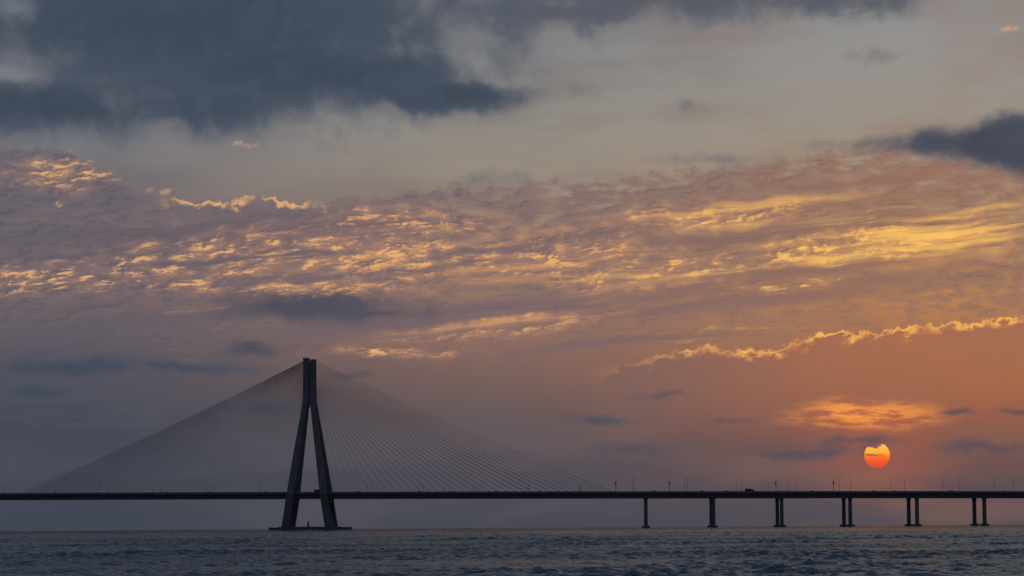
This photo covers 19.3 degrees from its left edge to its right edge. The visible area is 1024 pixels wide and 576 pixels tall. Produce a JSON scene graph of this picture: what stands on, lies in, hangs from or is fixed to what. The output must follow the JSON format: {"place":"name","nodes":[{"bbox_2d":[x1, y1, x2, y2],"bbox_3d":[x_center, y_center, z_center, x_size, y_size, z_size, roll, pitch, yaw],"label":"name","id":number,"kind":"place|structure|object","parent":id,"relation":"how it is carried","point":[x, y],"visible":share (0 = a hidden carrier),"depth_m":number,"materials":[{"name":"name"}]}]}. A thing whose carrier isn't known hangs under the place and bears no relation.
{"place":"outdoors","nodes":[
{"label":"outdoors","id":0,"kind":"place"},
{"bbox_2d":[0,0,1023,530],"bbox_3d":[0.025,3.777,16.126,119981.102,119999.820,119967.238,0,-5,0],"label":"sky","id":1,"kind":"structure","parent":0,"point":[674,244],"depth_m":59697.19,"materials":[{"name":"grey"}]},
{"bbox_2d":[864,444,889,467],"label":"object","id":2,"kind":"object","parent":1,"relation":"in","point":[881,460],"visible":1,"depth_m":29645.58,"materials":[{"name":"orange"}]},
{"bbox_2d":[0,524,1023,575],"bbox_3d":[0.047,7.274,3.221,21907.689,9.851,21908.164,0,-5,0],"label":"sea","id":3,"kind":"structure","parent":0,"point":[922,550],"depth_m":269.11,"materials":[{"name":"liquid"}]},
{"bbox_2d":[0,358,1023,529],"bbox_3d":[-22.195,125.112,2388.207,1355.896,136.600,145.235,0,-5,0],"label":"cable stayed bridge","id":4,"kind":"structure","parent":3,"relation":"in","point":[293,495],"depth_m":2337.91,"materials":[{"name":"concrete"}]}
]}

